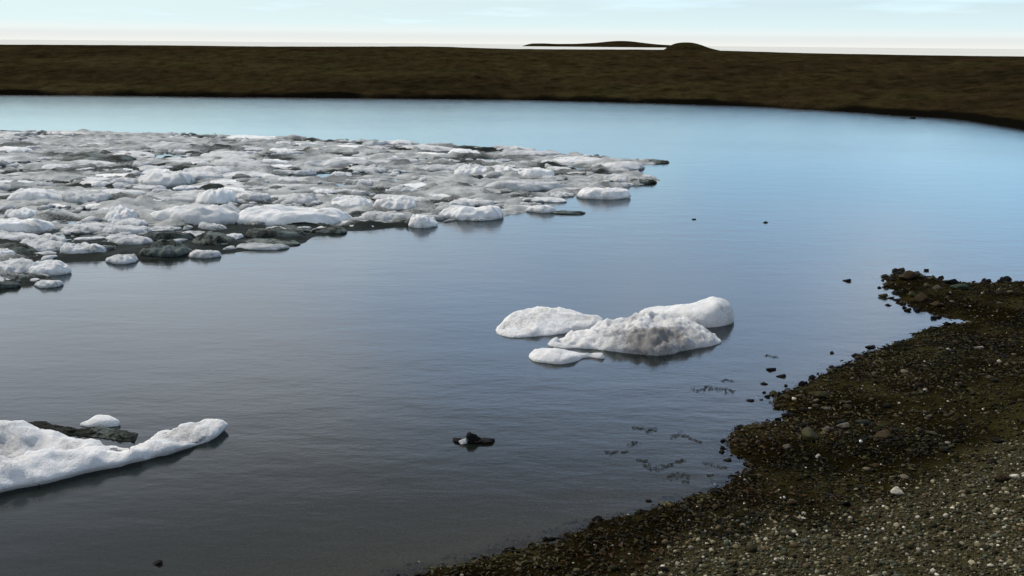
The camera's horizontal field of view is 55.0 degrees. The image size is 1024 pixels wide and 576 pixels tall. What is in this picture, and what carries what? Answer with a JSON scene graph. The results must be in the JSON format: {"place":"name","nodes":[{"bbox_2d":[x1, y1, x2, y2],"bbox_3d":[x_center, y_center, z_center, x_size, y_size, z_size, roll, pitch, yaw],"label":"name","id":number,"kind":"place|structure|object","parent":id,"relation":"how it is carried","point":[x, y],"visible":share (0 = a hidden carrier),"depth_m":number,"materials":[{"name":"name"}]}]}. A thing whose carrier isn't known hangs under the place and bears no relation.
{"place":"outdoors","nodes":[
{"label":"outdoors","id":0,"kind":"place"},
{"bbox_2d":[0,95,1023,575],"bbox_3d":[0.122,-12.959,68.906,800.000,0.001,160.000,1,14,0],"label":"lagoon water","id":1,"kind":"structure","parent":0,"point":[352,379],"depth_m":15.31,"materials":[{"name":"liquid"}]},
{"bbox_2d":[0,278,20,288],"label":"ice floe","id":2,"kind":"object","parent":1,"relation":"on","point":[11,283],"visible":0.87,"depth_m":16.32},
{"bbox_2d":[0,146,32,152],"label":"ice floe","id":3,"kind":"object","parent":1,"relation":"on","point":[13,149],"visible":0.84,"depth_m":35.84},
{"bbox_2d":[0,257,33,272],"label":"ice floe","id":4,"kind":"object","parent":1,"relation":"on","point":[21,265],"visible":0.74,"depth_m":17.31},
{"bbox_2d":[0,242,37,253],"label":"ice floe","id":5,"kind":"object","parent":1,"relation":"on","point":[20,248],"visible":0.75,"depth_m":18.77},
{"bbox_2d":[0,232,38,240],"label":"ice floe","id":6,"kind":"object","parent":1,"relation":"on","point":[16,236],"visible":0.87,"depth_m":20.18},
{"bbox_2d":[4,207,37,218],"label":"ice floe","id":7,"kind":"object","parent":1,"relation":"on","point":[23,212],"visible":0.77,"depth_m":22.60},
{"bbox_2d":[15,273,37,279],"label":"ice floe","id":8,"kind":"object","parent":1,"relation":"on","point":[25,275],"visible":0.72,"depth_m":16.73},
{"bbox_2d":[0,217,55,233],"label":"ice floe","id":9,"kind":"object","parent":1,"relation":"on","point":[29,225],"visible":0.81,"depth_m":20.87,"materials":[{"name":"ice"}]},
{"bbox_2d":[6,188,63,200],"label":"ice floe","id":10,"kind":"object","parent":1,"relation":"on","point":[30,194],"visible":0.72,"depth_m":24.82,"materials":[{"name":"ice"}]},
{"bbox_2d":[30,180,53,185],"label":"ice floe","id":11,"kind":"object","parent":1,"relation":"on","point":[40,183],"visible":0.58,"depth_m":27.40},
{"bbox_2d":[20,237,65,251],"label":"ice floe","id":12,"kind":"object","parent":1,"relation":"on","point":[38,244],"visible":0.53,"depth_m":19.18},
{"bbox_2d":[34,280,63,287],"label":"ice floe","id":13,"kind":"object","parent":1,"relation":"on","point":[47,283],"visible":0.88,"depth_m":16.37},
{"bbox_2d":[28,260,71,274],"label":"ice floe","id":14,"kind":"object","parent":1,"relation":"on","point":[54,267],"visible":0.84,"depth_m":17.25,"materials":[{"name":"ice"}]},
{"bbox_2d":[38,233,67,241],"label":"ice floe","id":15,"kind":"object","parent":1,"relation":"on","point":[49,236],"visible":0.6,"depth_m":20.02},
{"bbox_2d":[41,164,71,169],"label":"ice floe","id":16,"kind":"object","parent":1,"relation":"on","point":[50,166],"visible":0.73,"depth_m":31.16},
{"bbox_2d":[60,224,102,233],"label":"ice floe","id":17,"kind":"object","parent":1,"relation":"on","point":[82,229],"visible":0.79,"depth_m":21.05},
{"bbox_2d":[28,421,137,441],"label":"gravelly ice","id":18,"kind":"structure","parent":1,"relation":"on","point":[109,433],"depth_m":10.28,"materials":[{"name":"ice"}]},
{"bbox_2d":[60,242,106,253],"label":"ice floe","id":19,"kind":"object","parent":1,"relation":"on","point":[72,248],"visible":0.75,"depth_m":18.77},
{"bbox_2d":[61,190,112,202],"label":"ice floe","id":20,"kind":"object","parent":1,"relation":"on","point":[77,196],"visible":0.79,"depth_m":25.01,"materials":[{"name":"ice"}]},
{"bbox_2d":[65,160,112,166],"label":"ice floe","id":21,"kind":"object","parent":1,"relation":"on","point":[98,163],"visible":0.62,"depth_m":32.04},
{"bbox_2d":[80,180,109,186],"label":"ice floe","id":22,"kind":"object","parent":1,"relation":"on","point":[98,183],"visible":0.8,"depth_m":27.32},
{"bbox_2d":[60,153,136,160],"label":"ice floe","id":23,"kind":"object","parent":1,"relation":"on","point":[93,156],"visible":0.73,"depth_m":33.30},
{"bbox_2d":[81,222,116,227],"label":"ice floe","id":24,"kind":"object","parent":1,"relation":"on","point":[97,224],"visible":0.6,"depth_m":21.64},
{"bbox_2d":[80,415,120,427],"bbox_3d":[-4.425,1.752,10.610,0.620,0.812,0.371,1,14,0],"label":"ice floe","id":25,"kind":"object","parent":1,"relation":"on","point":[105,421],"visible":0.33,"depth_m":10.48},
{"bbox_2d":[0,419,227,492],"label":"ice floe","id":26,"kind":"object","parent":1,"relation":"on","point":[31,455],"visible":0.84,"depth_m":9.63,"materials":[{"name":"ice"}]},
{"bbox_2d":[84,189,145,194],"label":"ice floe","id":27,"kind":"object","parent":1,"relation":"on","point":[110,191],"visible":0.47,"depth_m":26.20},
{"bbox_2d":[104,204,137,221],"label":"ice floe","id":28,"kind":"object","parent":1,"relation":"on","point":[120,212],"visible":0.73,"depth_m":22.36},
{"bbox_2d":[105,254,137,263],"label":"ice floe","id":29,"kind":"object","parent":1,"relation":"on","point":[123,259],"visible":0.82,"depth_m":18.18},
{"bbox_2d":[105,177,137,183],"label":"ice floe","id":30,"kind":"object","parent":1,"relation":"on","point":[126,180],"visible":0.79,"depth_m":28.12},
{"bbox_2d":[101,224,151,234],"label":"ice floe","id":31,"kind":"object","parent":1,"relation":"on","point":[116,229],"visible":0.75,"depth_m":20.88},
{"bbox_2d":[112,218,148,225],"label":"ice floe","id":32,"kind":"object","parent":1,"relation":"on","point":[134,222],"visible":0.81,"depth_m":21.85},
{"bbox_2d":[108,234,153,245],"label":"ice floe","id":33,"kind":"object","parent":1,"relation":"on","point":[132,239],"visible":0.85,"depth_m":19.85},
{"bbox_2d":[113,151,156,157],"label":"ice floe","id":34,"kind":"object","parent":1,"relation":"on","point":[148,154],"visible":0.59,"depth_m":35.19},
{"bbox_2d":[133,185,165,189],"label":"ice floe","id":35,"kind":"object","parent":1,"relation":"on","point":[152,187],"visible":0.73,"depth_m":27.12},
{"bbox_2d":[137,165,171,171],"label":"ice floe","id":36,"kind":"object","parent":1,"relation":"on","point":[144,167],"visible":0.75,"depth_m":30.88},
{"bbox_2d":[142,168,173,173],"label":"ice floe","id":37,"kind":"object","parent":1,"relation":"on","point":[159,170],"visible":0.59,"depth_m":30.42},
{"bbox_2d":[138,239,192,256],"bbox_3d":[-6.676,-0.680,19.037,0.982,0.522,0.854,1,14,0],"label":"ice floe","id":38,"kind":"object","parent":1,"relation":"on","point":[166,248],"visible":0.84,"depth_m":18.80,"materials":[{"name":"ice"}]},
{"bbox_2d":[150,226,181,231],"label":"ice floe","id":39,"kind":"object","parent":1,"relation":"on","point":[161,228],"visible":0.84,"depth_m":21.34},
{"bbox_2d":[137,171,195,186],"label":"ice floe","id":40,"kind":"object","parent":1,"relation":"on","point":[167,179],"visible":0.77,"depth_m":27.90,"materials":[{"name":"ice"}]},
{"bbox_2d":[144,231,195,240],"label":"ice floe","id":41,"kind":"object","parent":1,"relation":"on","point":[169,235],"visible":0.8,"depth_m":20.19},
{"bbox_2d":[145,141,200,149],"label":"ice floe","id":42,"kind":"object","parent":1,"relation":"on","point":[168,145],"visible":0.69,"depth_m":37.40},
{"bbox_2d":[157,195,195,202],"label":"ice floe","id":43,"kind":"object","parent":1,"relation":"on","point":[182,198],"visible":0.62,"depth_m":24.96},
{"bbox_2d":[172,185,199,189],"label":"ice floe","id":44,"kind":"object","parent":1,"relation":"on","point":[185,187],"visible":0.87,"depth_m":27.29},
{"bbox_2d":[172,190,205,197],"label":"ice floe","id":45,"kind":"object","parent":1,"relation":"on","point":[191,193],"visible":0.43,"depth_m":25.70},
{"bbox_2d":[167,156,214,162],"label":"ice floe","id":46,"kind":"object","parent":1,"relation":"on","point":[193,159],"visible":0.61,"depth_m":33.77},
{"bbox_2d":[150,204,240,224],"bbox_3d":[-7.175,-1.534,22.452,2.279,0.800,0.996,1,14,0],"label":"ice floe","id":47,"kind":"object","parent":1,"relation":"on","point":[224,214],"visible":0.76,"depth_m":22.11,"materials":[{"name":"ice"}]},
{"bbox_2d":[173,168,222,179],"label":"ice floe","id":48,"kind":"object","parent":1,"relation":"on","point":[197,174],"visible":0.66,"depth_m":29.25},
{"bbox_2d":[188,249,220,258],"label":"ice floe","id":49,"kind":"object","parent":1,"relation":"on","point":[202,254],"visible":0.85,"depth_m":18.69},
{"bbox_2d":[198,222,226,229],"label":"ice floe","id":50,"kind":"object","parent":1,"relation":"on","point":[208,226],"visible":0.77,"depth_m":21.37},
{"bbox_2d":[189,166,236,173],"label":"ice floe","id":51,"kind":"object","parent":1,"relation":"on","point":[224,169],"visible":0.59,"depth_m":30.58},
{"bbox_2d":[192,231,235,245],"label":"ice floe","id":52,"kind":"object","parent":1,"relation":"on","point":[211,238],"visible":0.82,"depth_m":19.86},
{"bbox_2d":[196,187,235,204],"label":"ice floe","id":53,"kind":"object","parent":1,"relation":"on","point":[222,195],"visible":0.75,"depth_m":24.68,"materials":[{"name":"ice"}]},
{"bbox_2d":[199,151,249,158],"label":"ice floe","id":54,"kind":"object","parent":1,"relation":"on","point":[230,154],"visible":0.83,"depth_m":34.83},
{"bbox_2d":[207,157,260,166],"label":"ice floe","id":55,"kind":"object","parent":1,"relation":"on","point":[233,161],"visible":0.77,"depth_m":32.18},
{"bbox_2d":[222,171,276,178],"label":"ice floe","id":56,"kind":"object","parent":1,"relation":"on","point":[253,174],"visible":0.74,"depth_m":29.67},
{"bbox_2d":[227,135,276,139],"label":"ice floe","id":57,"kind":"object","parent":1,"relation":"on","point":[253,137],"visible":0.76,"depth_m":41.47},
{"bbox_2d":[235,192,270,200],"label":"ice floe","id":58,"kind":"object","parent":1,"relation":"on","point":[253,196],"visible":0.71,"depth_m":25.40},
{"bbox_2d":[236,243,288,249],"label":"ice floe","id":59,"kind":"object","parent":1,"relation":"on","point":[256,246],"visible":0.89,"depth_m":19.52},
{"bbox_2d":[244,238,299,244],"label":"ice floe","id":60,"kind":"object","parent":1,"relation":"on","point":[277,241],"visible":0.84,"depth_m":19.99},
{"bbox_2d":[245,227,305,237],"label":"ice floe","id":61,"kind":"object","parent":1,"relation":"on","point":[266,232],"visible":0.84,"depth_m":20.51,"materials":[{"name":"ice"}]},
{"bbox_2d":[262,159,288,164],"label":"ice floe","id":62,"kind":"object","parent":1,"relation":"on","point":[274,161],"visible":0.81,"depth_m":33.11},
{"bbox_2d":[266,225,310,231],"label":"ice floe","id":63,"kind":"object","parent":1,"relation":"on","point":[304,229],"visible":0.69,"depth_m":21.50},
{"bbox_2d":[276,150,305,154],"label":"ice floe","id":64,"kind":"object","parent":1,"relation":"on","point":[279,152],"visible":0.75,"depth_m":35.63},
{"bbox_2d":[236,204,352,225],"bbox_3d":[-4.961,-1.515,22.466,2.610,0.783,1.001,1,14,0],"label":"ice floe","id":65,"kind":"object","parent":1,"relation":"on","point":[275,214],"visible":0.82,"depth_m":22.13,"materials":[{"name":"ice"}]},
{"bbox_2d":[277,192,317,204],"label":"ice floe","id":66,"kind":"object","parent":1,"relation":"on","point":[301,198],"visible":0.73,"depth_m":25.10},
{"bbox_2d":[292,169,316,174],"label":"ice floe","id":67,"kind":"object","parent":1,"relation":"on","point":[306,172],"visible":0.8,"depth_m":30.52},
{"bbox_2d":[0,129,637,281],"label":"ice rubble","id":68,"kind":"object","parent":1,"relation":"on","point":[89,220],"visible":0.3,"depth_m":28.47,"materials":[{"name":"ice"}]},
{"bbox_2d":[310,226,346,233],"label":"ice floe","id":69,"kind":"object","parent":1,"relation":"on","point":[335,230],"visible":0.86,"depth_m":21.21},
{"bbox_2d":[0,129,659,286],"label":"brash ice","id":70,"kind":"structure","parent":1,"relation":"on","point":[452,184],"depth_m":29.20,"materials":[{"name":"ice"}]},
{"bbox_2d":[304,158,375,166],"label":"ice floe","id":71,"kind":"object","parent":1,"relation":"on","point":[333,162],"visible":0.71,"depth_m":32.41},
{"bbox_2d":[331,195,372,207],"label":"ice floe","id":72,"kind":"object","parent":1,"relation":"on","point":[349,201],"visible":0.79,"depth_m":24.26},
{"bbox_2d":[352,179,373,185],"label":"ice floe","id":73,"kind":"object","parent":1,"relation":"on","point":[365,182],"visible":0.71,"depth_m":28.24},
{"bbox_2d":[348,165,386,172],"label":"ice floe","id":74,"kind":"object","parent":1,"relation":"on","point":[360,168],"visible":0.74,"depth_m":31.29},
{"bbox_2d":[361,140,388,145],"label":"ice floe","id":75,"kind":"object","parent":1,"relation":"on","point":[374,143],"visible":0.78,"depth_m":39.26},
{"bbox_2d":[359,210,405,220],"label":"ice floe","id":76,"kind":"object","parent":1,"relation":"on","point":[375,215],"visible":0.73,"depth_m":22.58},
{"bbox_2d":[373,195,416,209],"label":"ice floe","id":77,"kind":"object","parent":1,"relation":"on","point":[399,202],"visible":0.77,"depth_m":24.07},
{"bbox_2d":[372,194,429,201],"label":"ice floe","id":78,"kind":"object","parent":1,"relation":"on","point":[385,196],"visible":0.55,"depth_m":25.70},
{"bbox_2d":[389,185,419,191],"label":"ice floe","id":79,"kind":"object","parent":1,"relation":"on","point":[404,188],"visible":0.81,"depth_m":27.12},
{"bbox_2d":[408,214,437,227],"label":"ice floe","id":80,"kind":"object","parent":1,"relation":"on","point":[420,221],"visible":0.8,"depth_m":21.97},
{"bbox_2d":[411,175,446,179],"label":"ice floe","id":81,"kind":"object","parent":1,"relation":"on","point":[426,176],"visible":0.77,"depth_m":29.62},
{"bbox_2d":[403,144,456,151],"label":"ice floe","id":82,"kind":"object","parent":1,"relation":"on","point":[423,147],"visible":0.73,"depth_m":37.70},
{"bbox_2d":[414,164,458,171],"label":"ice floe","id":83,"kind":"object","parent":1,"relation":"on","point":[434,167],"visible":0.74,"depth_m":31.62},
{"bbox_2d":[437,201,470,206],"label":"ice floe","id":84,"kind":"object","parent":1,"relation":"on","point":[464,203],"visible":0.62,"depth_m":24.46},
{"bbox_2d":[448,148,478,152],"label":"ice floe","id":85,"kind":"object","parent":1,"relation":"on","point":[460,150],"visible":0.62,"depth_m":36.53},
{"bbox_2d":[454,163,487,173],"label":"ice floe","id":86,"kind":"object","parent":1,"relation":"on","point":[469,168],"visible":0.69,"depth_m":30.79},
{"bbox_2d":[439,205,503,219],"bbox_3d":[-0.973,-1.663,23.254,1.549,0.610,0.769,1,14,0],"label":"ice floe","id":87,"kind":"object","parent":1,"relation":"on","point":[458,212],"visible":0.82,"depth_m":23.00,"materials":[{"name":"ice"}]},
{"bbox_2d":[453,432,494,443],"bbox_3d":[-0.392,1.553,10.184,0.443,0.132,0.165,0,14,-3],"label":"rock","id":88,"kind":"object","parent":1,"relation":"on","point":[472,438],"visible":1,"depth_m":10.14,"materials":[{"name":"stone"}]},
{"bbox_2d":[492,165,516,171],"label":"ice floe","id":89,"kind":"object","parent":1,"relation":"on","point":[497,168],"visible":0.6,"depth_m":30.94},
{"bbox_2d":[492,145,535,150],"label":"ice floe","id":90,"kind":"object","parent":1,"relation":"on","point":[499,147],"visible":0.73,"depth_m":37.65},
{"bbox_2d":[483,180,562,190],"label":"ice floe","id":91,"kind":"object","parent":1,"relation":"on","point":[535,185],"visible":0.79,"depth_m":27.66,"materials":[{"name":"ice"}]},
{"bbox_2d":[506,150,562,155],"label":"ice floe","id":92,"kind":"object","parent":1,"relation":"on","point":[534,153],"visible":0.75,"depth_m":36.02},
{"bbox_2d":[516,167,554,176],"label":"ice floe","id":93,"kind":"object","parent":1,"relation":"on","point":[534,172],"visible":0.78,"depth_m":30.30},
{"bbox_2d":[526,205,555,212],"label":"ice floe","id":94,"kind":"object","parent":1,"relation":"on","point":[543,208],"visible":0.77,"depth_m":24.08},
{"bbox_2d":[522,197,566,202],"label":"ice floe","id":95,"kind":"object","parent":1,"relation":"on","point":[551,199],"visible":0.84,"depth_m":25.71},
{"bbox_2d":[496,306,602,337],"bbox_3d":[0.455,0.763,14.568,1.928,0.916,1.323,-6,15,-25],"label":"ice floe","id":96,"kind":"object","parent":1,"relation":"on","point":[537,321],"visible":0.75,"depth_m":14.24,"materials":[{"name":"ice"}]},
{"bbox_2d":[550,191,573,196],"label":"ice floe","id":97,"kind":"object","parent":1,"relation":"on","point":[562,194],"visible":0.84,"depth_m":26.71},
{"bbox_2d":[529,348,604,363],"bbox_3d":[0.721,1.201,12.993,1.239,0.825,0.693,1,14,0],"label":"ice floe","id":98,"kind":"object","parent":1,"relation":"on","point":[552,355],"visible":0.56,"depth_m":12.81,"materials":[{"name":"ice"}]},
{"bbox_2d":[553,210,585,213],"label":"ice floe","id":99,"kind":"object","parent":1,"relation":"on","point":[567,212],"visible":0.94,"depth_m":23.94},
{"bbox_2d":[552,156,601,162],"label":"ice floe","id":100,"kind":"object","parent":1,"relation":"on","point":[570,159],"visible":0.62,"depth_m":34.27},
{"bbox_2d":[576,187,630,199],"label":"ice floe","id":101,"kind":"object","parent":1,"relation":"on","point":[608,193],"visible":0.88,"depth_m":26.27,"materials":[{"name":"ice"}]},
{"bbox_2d":[603,173,627,182],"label":"ice floe","id":102,"kind":"object","parent":1,"relation":"on","point":[618,178],"visible":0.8,"depth_m":29.59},
{"bbox_2d":[593,161,644,169],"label":"ice floe","id":103,"kind":"object","parent":1,"relation":"on","point":[630,165],"visible":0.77,"depth_m":32.53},
{"bbox_2d":[548,310,721,355],"bbox_3d":[1.714,0.911,13.752,2.657,1.045,1.532,1,14,0],"label":"ice floe","id":104,"kind":"object","parent":1,"relation":"on","point":[649,332],"visible":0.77,"depth_m":13.45,"materials":[{"name":"ice"}]},
{"bbox_2d":[639,296,734,327],"bbox_3d":[2.615,0.646,14.830,1.603,1.056,1.025,1,14,0],"label":"ice floe","id":105,"kind":"object","parent":1,"relation":"on","point":[712,311],"visible":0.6,"depth_m":14.50,"materials":[{"name":"ice"}]},
{"bbox_2d":[0,45,1023,128],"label":"bank","id":106,"kind":"structure","parent":0,"point":[986,89],"depth_m":79.90,"materials":[{"name":"soil"}]},
{"bbox_2d":[0,39,1023,55],"bbox_3d":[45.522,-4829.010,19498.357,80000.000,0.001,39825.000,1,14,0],"label":"sea ice","id":107,"kind":"structure","parent":0,"point":[936,51],"depth_m":1525.53,"materials":[{"name":"ice"}]},
{"bbox_2d":[0,0,1023,48],"label":"sky","id":108,"kind":"structure","parent":0,"point":[964,24],"materials":[{"name":"white"}]},
{"bbox_2d":[524,41,669,47],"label":"headland","id":109,"kind":"structure","parent":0,"point":[621,44],"depth_m":1988.46,"materials":[{"name":"soil"}]},
{"bbox_2d":[174,260,1023,575],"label":"shore","id":110,"kind":"structure","parent":0,"point":[426,536],"depth_m":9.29,"materials":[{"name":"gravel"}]},
{"bbox_2d":[392,272,1023,575],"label":"seaweed wrack","id":111,"kind":"object","parent":110,"relation":"on","point":[660,503],"visible":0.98,"depth_m":9.54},
{"bbox_2d":[530,435,1023,575],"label":"grit","id":112,"kind":"object","parent":110,"relation":"on","point":[920,528],"visible":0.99,"depth_m":7.79,"materials":[{"name":"gravel"}]},
{"bbox_2d":[801,427,818,441],"bbox_3d":[3.050,1.506,10.081,0.178,0.146,0.225,8,16,28],"label":"stone","id":113,"kind":"object","parent":110,"relation":"on","point":[809,434],"visible":0.99,"depth_m":10.02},
{"bbox_2d":[808,391,827,397],"bbox_3d":[3.539,1.228,11.335,0.228,0.083,0.132,-2,14,-12],"label":"stone","id":114,"kind":"object","parent":110,"relation":"on","point":[819,394],"visible":1,"depth_m":11.31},
{"bbox_2d":[873,430,891,439],"bbox_3d":[3.735,1.489,9.893,0.173,0.109,0.120,-5,15,-20],"label":"stone","id":115,"kind":"object","parent":110,"relation":"on","point":[885,434],"visible":0.82,"depth_m":9.88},
{"bbox_2d":[898,270,918,279],"bbox_3d":[6.956,-0.235,17.248,0.372,0.163,0.201,-12,16,-21],"label":"stone","id":116,"kind":"object","parent":110,"relation":"on","point":[908,275],"visible":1,"depth_m":17.18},
{"bbox_2d":[914,293,928,302],"bbox_3d":[6.586,0.155,15.822,0.243,0.133,0.133,-4,15,-19],"label":"stone","id":117,"kind":"object","parent":110,"relation":"on","point":[921,297],"visible":1,"depth_m":15.79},
{"bbox_2d":[991,473,1009,481],"bbox_3d":[4.251,1.642,8.546,0.168,0.074,0.084,4,15,-17],"label":"stone","id":118,"kind":"object","parent":110,"relation":"on","point":[999,477],"visible":1,"depth_m":8.52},
{"bbox_2d":[664,42,719,50],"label":"hill","id":119,"kind":"structure","parent":0,"point":[685,46],"depth_m":281.25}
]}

